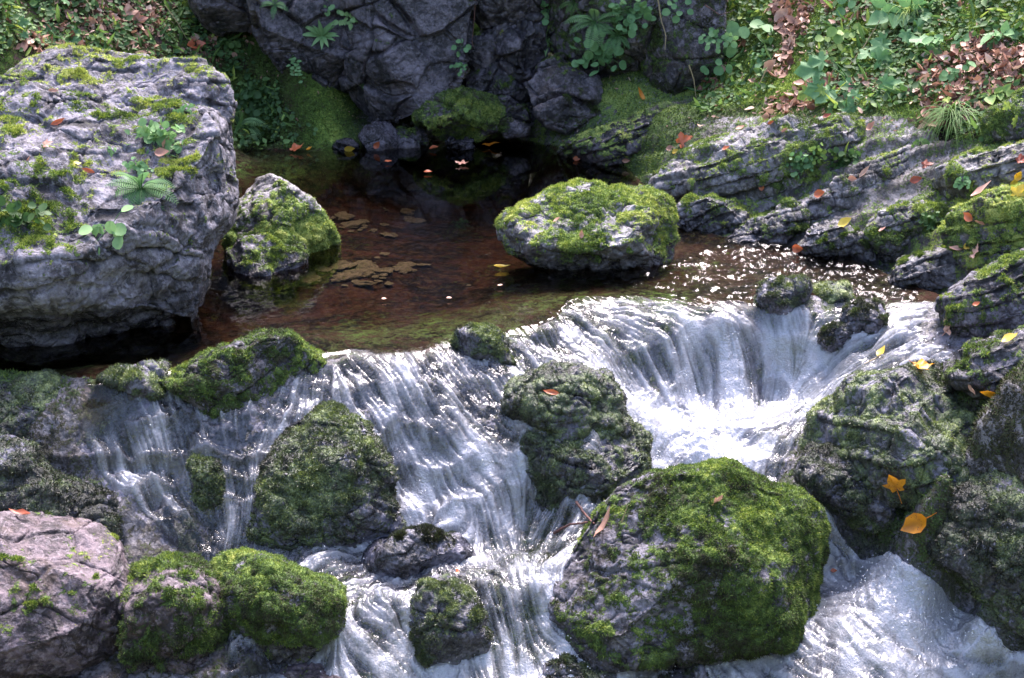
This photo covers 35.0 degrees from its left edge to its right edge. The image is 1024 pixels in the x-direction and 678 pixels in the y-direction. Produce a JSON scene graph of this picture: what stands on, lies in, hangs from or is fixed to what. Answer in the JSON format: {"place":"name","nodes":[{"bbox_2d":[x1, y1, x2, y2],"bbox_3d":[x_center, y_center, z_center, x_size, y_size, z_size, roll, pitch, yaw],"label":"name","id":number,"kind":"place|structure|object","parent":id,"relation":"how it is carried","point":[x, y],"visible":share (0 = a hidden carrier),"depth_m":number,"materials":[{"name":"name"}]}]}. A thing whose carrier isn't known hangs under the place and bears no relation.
{"place":"outdoors","nodes":[
{"label":"outdoors","id":0,"kind":"place"},
{"bbox_2d":[0,111,442,677],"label":"bank","id":1,"kind":"structure","parent":0,"point":[64,455],"depth_m":5.93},
{"bbox_2d":[0,368,63,437],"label":"rock","id":2,"kind":"object","parent":1,"relation":"on","point":[24,399],"visible":0.38,"depth_m":6.00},
{"bbox_2d":[0,508,130,677],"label":"boulder","id":3,"kind":"object","parent":1,"relation":"on","point":[63,581],"visible":0.84,"depth_m":5.41,"materials":[{"name":"stone"}]},
{"bbox_2d":[114,549,228,674],"bbox_3d":[-1.153,0.983,5.546,0.408,0.519,0.514,0,20,0],"label":"boulder","id":4,"kind":"object","parent":1,"relation":"on","point":[170,610],"visible":0.95,"depth_m":5.36,"materials":[{"name":"plant"}]},
{"bbox_2d":[208,546,348,666],"bbox_3d":[-0.826,0.937,5.621,0.554,0.517,0.551,0,20,0],"label":"boulder","id":5,"kind":"object","parent":1,"relation":"on","point":[280,609],"visible":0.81,"depth_m":5.42,"materials":[{"name":"plant"}]},
{"bbox_2d":[0,0,1023,677],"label":"bank moss","id":6,"kind":"object","parent":1,"relation":"on","point":[670,128],"visible":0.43,"depth_m":8.83,"materials":[{"name":"plant"}]},
{"bbox_2d":[0,141,939,408],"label":"pool bed","id":7,"kind":"object","parent":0,"point":[330,319],"visible":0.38,"depth_m":7.27,"materials":[{"name":"liquid"}]},
{"bbox_2d":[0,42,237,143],"bbox_3d":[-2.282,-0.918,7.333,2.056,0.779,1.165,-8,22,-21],"label":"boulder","id":8,"kind":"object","parent":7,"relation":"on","point":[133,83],"visible":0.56,"depth_m":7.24,"materials":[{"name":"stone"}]},
{"bbox_2d":[0,76,239,362],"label":"boulder","id":9,"kind":"object","parent":7,"relation":"on","point":[67,289],"visible":0.91,"depth_m":6.36,"materials":[{"name":"stone"}]},
{"bbox_2d":[0,195,51,234],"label":"creeping plant","id":10,"kind":"object","parent":9,"relation":"on","point":[14,217],"visible":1,"depth_m":6.06,"materials":[{"name":"green plant"}]},
{"bbox_2d":[79,205,133,254],"bbox_3d":[-1.528,-0.401,6.111,0.203,0.184,0.118,0,20,0],"label":"herb","id":11,"kind":"object","parent":9,"relation":"on","point":[118,231],"visible":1,"depth_m":6.09,"materials":[{"name":"green plant"}]},
{"bbox_2d":[122,157,153,175],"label":"creeping plant","id":12,"kind":"object","parent":9,"relation":"on","point":[141,166],"visible":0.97,"depth_m":6.40,"materials":[{"name":"green plant"}]},
{"bbox_2d":[105,171,178,208],"bbox_3d":[-1.435,-0.559,6.272,0.297,0.205,0.136,0,20,0],"label":"fern","id":13,"kind":"object","parent":9,"relation":"attached to","point":[138,187],"visible":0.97,"depth_m":6.29,"materials":[{"name":"green plant"}]},
{"bbox_2d":[125,117,184,156],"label":"creeping plant","id":14,"kind":"object","parent":9,"relation":"on","point":[152,132],"visible":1,"depth_m":6.48,"materials":[{"name":"green plant"}]},
{"bbox_2d":[225,227,309,278],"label":"boulder","id":15,"kind":"object","parent":7,"relation":"on","point":[262,252],"visible":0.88,"depth_m":7.28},
{"bbox_2d":[221,173,341,274],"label":"boulder","id":16,"kind":"object","parent":7,"relation":"on","point":[286,211],"visible":0.5,"depth_m":7.46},
{"bbox_2d":[300,271,320,284],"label":"flat stone","id":17,"kind":"object","parent":7,"relation":"on","point":[309,277],"visible":0.84,"depth_m":7.48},
{"bbox_2d":[331,137,359,153],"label":"cliff block","id":18,"kind":"structure","parent":7,"relation":"on","point":[339,145],"depth_m":9.46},
{"bbox_2d":[358,121,397,155],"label":"cliff block","id":19,"kind":"structure","parent":7,"relation":"on","point":[384,133],"depth_m":9.45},
{"bbox_2d":[397,124,431,148],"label":"cliff block","id":20,"kind":"structure","parent":7,"relation":"on","point":[416,136],"depth_m":9.54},
{"bbox_2d":[752,273,813,316],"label":"rock","id":21,"kind":"object","parent":7,"relation":"on","point":[780,295],"visible":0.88,"depth_m":6.80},
{"bbox_2d":[812,279,854,303],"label":"rock","id":22,"kind":"object","parent":7,"relation":"on","point":[832,292],"visible":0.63,"depth_m":6.88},
{"bbox_2d":[461,21,481,84],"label":"hillside","id":23,"kind":"structure","parent":0,"point":[467,70],"depth_m":10.90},
{"bbox_2d":[0,433,131,543],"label":"rock","id":24,"kind":"object","parent":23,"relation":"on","point":[32,479],"visible":0.52,"depth_m":5.77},
{"bbox_2d":[903,466,1023,637],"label":"boulder","id":25,"kind":"object","parent":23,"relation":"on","point":[976,545],"visible":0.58,"depth_m":5.54,"materials":[{"name":"stone"}]},
{"bbox_3d":[-0.333,-1.250,10.195,1.991,0.470,0.703,0,20,0],"label":"cliff block","id":26,"kind":"object","parent":23,"relation":"on","visible":0},
{"bbox_2d":[246,0,350,92],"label":"cliff block","id":27,"kind":"structure","parent":26,"relation":"on","point":[281,39],"depth_m":9.45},
{"bbox_2d":[286,55,305,82],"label":"sprig","id":28,"kind":"object","parent":27,"relation":"attached to","point":[293,59],"visible":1,"depth_m":9.45,"materials":[{"name":"green plant"}]},
{"bbox_2d":[303,19,337,48],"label":"rosette fern","id":29,"kind":"object","parent":27,"relation":"attached to","point":[321,34],"visible":1,"depth_m":9.44,"materials":[{"name":"green plant"}]},
{"bbox_2d":[325,0,477,124],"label":"cliff block","id":30,"kind":"structure","parent":26,"relation":"on","point":[400,57],"depth_m":9.38,"materials":[{"name":"stone"}]},
{"bbox_2d":[332,10,357,29],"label":"herb","id":31,"kind":"object","parent":30,"relation":"on","point":[344,21],"visible":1,"depth_m":9.42,"materials":[{"name":"green plant"}]},
{"bbox_2d":[0,0,1023,149],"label":"earth slope","id":32,"kind":"structure","parent":0,"point":[19,56],"depth_m":9.38,"materials":[{"name":"soil"}]},
{"bbox_2d":[0,16,30,41],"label":"lobed herb","id":33,"kind":"object","parent":32,"relation":"on","point":[23,22],"visible":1,"depth_m":8.80,"materials":[{"name":"green plant"}]},
{"bbox_2d":[114,19,137,49],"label":"trailing plant","id":34,"kind":"object","parent":32,"relation":"on","point":[117,34],"visible":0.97,"depth_m":9.40,"materials":[{"name":"green plant"}]},
{"bbox_2d":[188,0,251,36],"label":"cliff block","id":35,"kind":"structure","parent":32,"relation":"on","point":[219,18],"depth_m":9.60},
{"bbox_2d":[219,38,240,57],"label":"herb","id":36,"kind":"object","parent":32,"relation":"on","point":[235,44],"visible":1,"depth_m":9.81,"materials":[{"name":"green plant"}]},
{"bbox_2d":[234,111,268,135],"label":"fern","id":37,"kind":"object","parent":32,"relation":"on","point":[252,120],"visible":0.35,"depth_m":9.66,"materials":[{"name":"green plant"}]},
{"bbox_2d":[235,84,271,122],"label":"creeping plant","id":38,"kind":"object","parent":32,"relation":"on","point":[255,94],"visible":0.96,"depth_m":9.72,"materials":[{"name":"green plant"}]},
{"bbox_2d":[0,0,1023,164],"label":"herbs","id":39,"kind":"object","parent":32,"relation":"on","point":[839,100],"visible":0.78,"depth_m":8.88,"materials":[{"name":"green plant"}]},
{"bbox_2d":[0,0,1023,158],"bbox_3d":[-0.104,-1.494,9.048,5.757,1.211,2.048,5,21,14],"label":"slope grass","id":40,"kind":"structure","parent":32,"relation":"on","point":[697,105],"depth_m":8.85,"materials":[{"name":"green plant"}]},
{"bbox_2d":[0,0,1023,160],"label":"ground cover","id":41,"kind":"object","parent":32,"relation":"on","point":[712,92],"visible":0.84,"depth_m":8.95,"materials":[{"name":"green plant"}]},
{"bbox_2d":[723,19,772,57],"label":"herb","id":42,"kind":"object","parent":32,"relation":"on","point":[734,29],"visible":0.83,"depth_m":9.17,"materials":[{"name":"green plant"}]},
{"bbox_2d":[797,83,831,105],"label":"lobed herb","id":43,"kind":"object","parent":32,"relation":"on","point":[803,96],"visible":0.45,"depth_m":8.35,"materials":[{"name":"green plant"}]},
{"bbox_2d":[815,23,867,60],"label":"herb","id":44,"kind":"object","parent":32,"relation":"on","point":[837,35],"visible":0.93,"depth_m":8.62,"materials":[{"name":"green plant"}]},
{"bbox_2d":[836,0,855,16],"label":"herb","id":45,"kind":"object","parent":32,"relation":"on","point":[842,10],"visible":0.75,"depth_m":8.79,"materials":[{"name":"green plant"}]},
{"bbox_2d":[857,18,928,58],"bbox_3d":[2.008,-1.510,8.354,0.394,0.263,0.296,14,24,33],"label":"lobed herb","id":46,"kind":"object","parent":32,"relation":"on","point":[908,36],"visible":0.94,"depth_m":8.36,"materials":[{"name":"green plant"}]},
{"bbox_2d":[867,0,939,40],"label":"herb","id":47,"kind":"object","parent":32,"relation":"on","point":[876,16],"visible":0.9,"depth_m":8.43,"materials":[{"name":"green plant"}]},
{"bbox_2d":[919,32,976,57],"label":"herb","id":48,"kind":"object","parent":32,"relation":"on","point":[929,39],"visible":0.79,"depth_m":8.16,"materials":[{"name":"green plant"}]},
{"bbox_2d":[939,58,975,86],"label":"herb","id":49,"kind":"object","parent":32,"relation":"on","point":[944,75],"visible":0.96,"depth_m":7.90,"materials":[{"name":"green plant"}]},
{"bbox_2d":[978,83,1015,104],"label":"herb","id":50,"kind":"object","parent":32,"relation":"on","point":[999,92],"visible":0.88,"depth_m":7.70,"materials":[{"name":"green plant"}]},
{"bbox_2d":[980,21,1018,50],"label":"herb","id":51,"kind":"object","parent":32,"relation":"on","point":[1006,30],"visible":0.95,"depth_m":7.98,"materials":[{"name":"green plant"}]},
{"bbox_2d":[980,85,1023,144],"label":"rock","id":52,"kind":"object","parent":32,"relation":"on","point":[997,126],"visible":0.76,"depth_m":7.54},
{"bbox_2d":[75,295,1023,677],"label":"streambed","id":53,"kind":"structure","parent":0,"point":[107,429],"depth_m":6.04,"materials":[{"name":"liquid"}]},
{"bbox_2d":[95,357,171,403],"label":"rock","id":54,"kind":"object","parent":53,"relation":"on","point":[127,383],"visible":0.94,"depth_m":6.00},
{"bbox_2d":[185,452,226,510],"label":"rock","id":55,"kind":"object","parent":53,"relation":"on","point":[206,476],"visible":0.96,"depth_m":5.90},
{"bbox_2d":[158,325,327,419],"bbox_3d":[-1.060,0.153,6.272,0.743,0.447,0.493,-13,24,-32],"label":"rock","id":56,"kind":"object","parent":53,"relation":"on","point":[222,377],"visible":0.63,"depth_m":6.07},
{"bbox_2d":[275,662,340,677],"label":"rock","id":57,"kind":"object","parent":53,"relation":"on","point":[310,670],"visible":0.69,"depth_m":5.46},
{"bbox_2d":[245,399,406,552],"bbox_3d":[-0.685,0.543,6.005,0.607,0.551,0.514,0,20,0],"label":"rock","id":58,"kind":"object","parent":53,"relation":"on","point":[328,476],"visible":0.96,"depth_m":5.85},
{"bbox_2d":[360,522,476,582],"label":"rock","id":59,"kind":"object","parent":53,"relation":"on","point":[404,553],"visible":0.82,"depth_m":5.79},
{"bbox_2d":[408,573,493,669],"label":"rock","id":60,"kind":"object","parent":53,"relation":"on","point":[448,615],"visible":0.92,"depth_m":5.49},
{"bbox_2d":[448,321,516,367],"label":"rock","id":61,"kind":"object","parent":53,"relation":"on","point":[480,341],"visible":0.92,"depth_m":6.34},
{"bbox_2d":[81,296,1023,677],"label":"water spray","id":62,"kind":"object","parent":53,"relation":"on","point":[595,440],"visible":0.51,"depth_m":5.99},
{"bbox_2d":[498,359,634,440],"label":"rock","id":63,"kind":"object","parent":53,"relation":"on","point":[585,402],"visible":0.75,"depth_m":6.10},
{"bbox_2d":[542,651,616,677],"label":"rock","id":64,"kind":"object","parent":53,"relation":"on","point":[555,668],"visible":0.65,"depth_m":5.53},
{"bbox_2d":[519,413,653,514],"bbox_3d":[0.252,0.516,6.274,0.607,0.581,0.616,0,20,0],"label":"rock","id":65,"kind":"object","parent":53,"relation":"on","point":[558,471],"visible":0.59,"depth_m":6.05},
{"bbox_2d":[657,663,711,677],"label":"rock","id":66,"kind":"object","parent":53,"relation":"on","point":[697,670],"visible":0.56,"depth_m":5.52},
{"bbox_2d":[548,456,831,672],"bbox_3d":[0.612,0.857,5.817,1.086,0.944,0.859,0,20,0],"label":"boulder","id":67,"kind":"object","parent":53,"relation":"on","point":[679,568],"visible":0.91,"depth_m":5.53,"materials":[{"name":"plant"}]},
{"bbox_2d":[816,321,851,352],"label":"rock","id":68,"kind":"object","parent":53,"relation":"on","point":[833,336],"visible":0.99,"depth_m":6.67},
{"bbox_2d":[792,441,900,536],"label":"rock","id":69,"kind":"object","parent":53,"relation":"on","point":[822,475],"visible":0.73,"depth_m":5.88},
{"bbox_2d":[838,296,890,334],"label":"rock","id":70,"kind":"object","parent":53,"relation":"on","point":[860,314],"visible":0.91,"depth_m":6.68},
{"bbox_2d":[934,248,1023,338],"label":"rock slab","id":71,"kind":"object","parent":53,"relation":"on","point":[995,288],"visible":0.88,"depth_m":6.27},
{"bbox_2d":[98,139,1023,677],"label":"water","id":72,"kind":"structure","parent":0,"point":[450,207],"depth_m":6.45,"materials":[{"name":"liquid"}]},
{"bbox_2d":[411,85,507,142],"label":"cliff block","id":73,"kind":"structure","parent":72,"relation":"on","point":[461,112],"depth_m":9.40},
{"bbox_2d":[445,136,474,149],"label":"cliff block","id":74,"kind":"structure","parent":72,"relation":"in","point":[466,143],"depth_m":9.45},
{"bbox_2d":[497,104,531,138],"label":"cliff block","id":75,"kind":"structure","parent":72,"relation":"on","point":[514,122],"depth_m":9.47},
{"bbox_2d":[494,177,680,279],"bbox_3d":[0.343,-0.453,7.528,0.866,0.574,0.815,0,20,0],"label":"boulder","id":76,"kind":"object","parent":72,"relation":"in","point":[629,231],"visible":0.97,"depth_m":7.29,"materials":[{"name":"plant"}]},
{"bbox_2d":[462,52,1023,613],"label":"bank","id":77,"kind":"structure","parent":0,"point":[888,194],"depth_m":7.68,"materials":[{"name":"stone"}]},
{"bbox_2d":[462,56,529,106],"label":"cliff block","id":78,"kind":"structure","parent":77,"relation":"on","point":[502,81],"depth_m":9.55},
{"bbox_2d":[467,32,501,70],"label":"cliff block","id":79,"kind":"structure","parent":78,"relation":"on","point":[481,53],"depth_m":9.50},
{"bbox_2d":[470,0,549,33],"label":"cliff block","id":80,"kind":"structure","parent":79,"relation":"on","point":[490,15],"depth_m":9.45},
{"bbox_2d":[488,8,550,80],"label":"cliff block","id":81,"kind":"structure","parent":78,"relation":"on","point":[522,46],"depth_m":9.50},
{"bbox_2d":[3,0,1023,144],"bbox_3d":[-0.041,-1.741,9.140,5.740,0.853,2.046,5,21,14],"label":"leaf litter","id":82,"kind":"object","parent":77,"relation":"on","point":[1003,66],"visible":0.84,"depth_m":8.47,"materials":[{"name":"plant"}]},
{"bbox_2d":[524,51,602,135],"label":"cliff block","id":83,"kind":"structure","parent":77,"relation":"on","point":[565,96],"depth_m":9.32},
{"bbox_2d":[546,0,661,77],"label":"cliff block","id":84,"kind":"structure","parent":77,"relation":"on","point":[561,37],"depth_m":9.37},
{"bbox_2d":[564,9,619,51],"bbox_3d":[0.452,-1.756,9.181,0.326,0.246,0.170,0,20,0],"label":"fern","id":85,"kind":"object","parent":84,"relation":"attached to","point":[594,22],"visible":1,"depth_m":9.19,"materials":[{"name":"green plant"}]},
{"bbox_2d":[569,32,626,75],"bbox_3d":[0.493,-1.635,9.271,0.330,0.252,0.129,0,20,0],"label":"creeping plant","id":86,"kind":"object","parent":84,"relation":"attached to","point":[597,53],"visible":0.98,"depth_m":9.28,"materials":[{"name":"green plant"}]},
{"bbox_2d":[595,26,629,56],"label":"fern","id":87,"kind":"object","parent":84,"relation":"attached to","point":[614,39],"visible":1,"depth_m":9.20,"materials":[{"name":"green plant"}]},
{"bbox_2d":[608,0,655,37],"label":"creeping plant","id":88,"kind":"object","parent":84,"relation":"attached to","point":[645,10],"visible":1,"depth_m":9.15,"materials":[{"name":"green plant"}]},
{"bbox_2d":[556,95,695,168],"bbox_3d":[0.679,-1.164,9.238,0.845,0.454,0.504,0,20,0],"label":"rock slab","id":89,"kind":"object","parent":77,"relation":"on","point":[613,144],"visible":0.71,"depth_m":9.06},
{"bbox_2d":[640,0,727,95],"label":"cliff block","id":90,"kind":"structure","parent":77,"relation":"on","point":[666,69],"depth_m":9.14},
{"bbox_2d":[662,0,692,22],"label":"herb","id":91,"kind":"object","parent":90,"relation":"hanging from","point":[667,11],"visible":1,"depth_m":9.10,"materials":[{"name":"green plant"}]},
{"bbox_2d":[700,59,732,74],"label":"herb","id":92,"kind":"object","parent":90,"relation":"on","point":[717,70],"visible":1,"depth_m":9.11,"materials":[{"name":"green plant"}]},
{"bbox_2d":[698,27,738,53],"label":"herb","id":93,"kind":"object","parent":90,"relation":"on","point":[709,39],"visible":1,"depth_m":9.05,"materials":[{"name":"green plant"}]},
{"bbox_2d":[675,192,749,235],"bbox_3d":[0.977,-0.596,7.975,0.428,0.282,0.275,6,21,16],"label":"rock slab","id":94,"kind":"object","parent":77,"relation":"on","point":[713,213],"visible":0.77,"depth_m":7.87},
{"bbox_2d":[648,110,865,202],"bbox_3d":[1.254,-0.840,8.213,1.141,0.675,0.678,0,20,0],"label":"rock slab","id":95,"kind":"object","parent":77,"relation":"on","point":[750,160],"visible":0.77,"depth_m":7.95,"materials":[{"name":"stone"}]},
{"bbox_2d":[784,150,814,178],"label":"creeping plant","id":96,"kind":"object","parent":95,"relation":"on","point":[801,166],"visible":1,"depth_m":7.87,"materials":[{"name":"green plant"}]},
{"bbox_2d":[808,142,837,164],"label":"creeping plant","id":97,"kind":"object","parent":95,"relation":"on","point":[821,152],"visible":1,"depth_m":7.88,"materials":[{"name":"green plant"}]},
{"bbox_2d":[725,197,811,246],"bbox_3d":[1.237,-0.552,7.808,0.452,0.299,0.313,0,20,0],"label":"rock slab","id":98,"kind":"object","parent":77,"relation":"on","point":[783,221],"visible":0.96,"depth_m":7.71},
{"bbox_2d":[796,219,876,261],"bbox_3d":[1.498,-0.439,7.532,0.370,0.243,0.296,0,20,0],"label":"rock slab","id":99,"kind":"object","parent":77,"relation":"on","point":[826,240],"visible":0.84,"depth_m":7.44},
{"bbox_2d":[793,46,893,103],"bbox_3d":[1.706,-1.277,8.227,0.528,0.363,0.323,0,20,0],"label":"lobed herb","id":100,"kind":"object","parent":77,"relation":"on","point":[812,66],"visible":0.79,"depth_m":8.30,"materials":[{"name":"green plant"}]},
{"bbox_2d":[797,144,918,221],"bbox_3d":[1.759,-0.741,7.895,0.902,0.498,0.442,0,20,0],"label":"rock slab","id":101,"kind":"object","parent":77,"relation":"on","point":[841,192],"visible":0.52,"depth_m":7.74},
{"bbox_2d":[826,146,860,169],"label":"creeping plant","id":102,"kind":"object","parent":101,"relation":"on","point":[843,161],"visible":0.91,"depth_m":7.88,"materials":[{"name":"green plant"}]},
{"bbox_2d":[841,73,904,112],"bbox_3d":[1.801,-1.212,8.105,0.315,0.229,0.129,0,20,0],"label":"lobed herb","id":103,"kind":"object","parent":77,"relation":"on","point":[888,81],"visible":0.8,"depth_m":8.12,"materials":[{"name":"green plant"}]},
{"bbox_2d":[797,358,975,510],"bbox_3d":[1.508,0.400,6.061,0.833,0.657,0.792,0,20,0],"label":"boulder","id":104,"kind":"object","parent":77,"relation":"on","point":[910,423],"visible":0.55,"depth_m":5.84,"materials":[{"name":"stone"}]},
{"bbox_2d":[882,475,905,503],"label":"fallen leaf","id":105,"kind":"object","parent":104,"relation":"on","point":[894,484],"visible":1,"depth_m":5.72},
{"bbox_2d":[942,324,1023,398],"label":"rock slab","id":106,"kind":"object","parent":104,"relation":"on","point":[979,365],"visible":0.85,"depth_m":5.80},
{"bbox_2d":[863,225,911,262],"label":"rock slab","id":107,"kind":"object","parent":77,"relation":"on","point":[889,247],"visible":0.72,"depth_m":7.35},
{"bbox_2d":[865,199,948,237],"bbox_3d":[1.816,-0.539,7.460,0.387,0.253,0.330,0,20,0],"label":"rock slab","id":108,"kind":"object","parent":77,"relation":"on","point":[905,215],"visible":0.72,"depth_m":7.34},
{"bbox_2d":[918,211,943,231],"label":"creeping plant","id":109,"kind":"object","parent":108,"relation":"on","point":[932,219],"visible":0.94,"depth_m":7.29,"materials":[{"name":"green plant"}]},
{"bbox_2d":[900,512,936,533],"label":"fallen leaf","id":110,"kind":"object","parent":77,"relation":"on","point":[914,523],"visible":1,"depth_m":5.67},
{"bbox_2d":[887,244,958,291],"bbox_3d":[1.865,-0.291,7.141,0.422,0.242,0.338,0,20,0],"label":"rock slab","id":111,"kind":"object","parent":77,"relation":"on","point":[932,270],"visible":0.82,"depth_m":7.02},
{"bbox_2d":[904,91,992,154],"bbox_3d":[2.088,-0.991,7.667,0.433,0.337,0.304,-10,22,-25],"label":"grass tuft","id":112,"kind":"object","parent":77,"relation":"on","point":[945,114],"visible":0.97,"depth_m":7.68,"materials":[{"name":"green plant"}]},
{"bbox_2d":[932,139,1023,201],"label":"rock slab","id":113,"kind":"object","parent":77,"relation":"on","point":[978,166],"visible":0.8,"depth_m":7.29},
{"bbox_2d":[953,176,970,189],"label":"herb","id":114,"kind":"object","parent":113,"relation":"on","point":[960,183],"visible":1,"depth_m":7.27,"materials":[{"name":"green plant"}]},
{"bbox_2d":[938,181,1023,272],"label":"rock slab","id":115,"kind":"object","parent":77,"relation":"on","point":[998,212],"visible":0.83,"depth_m":6.77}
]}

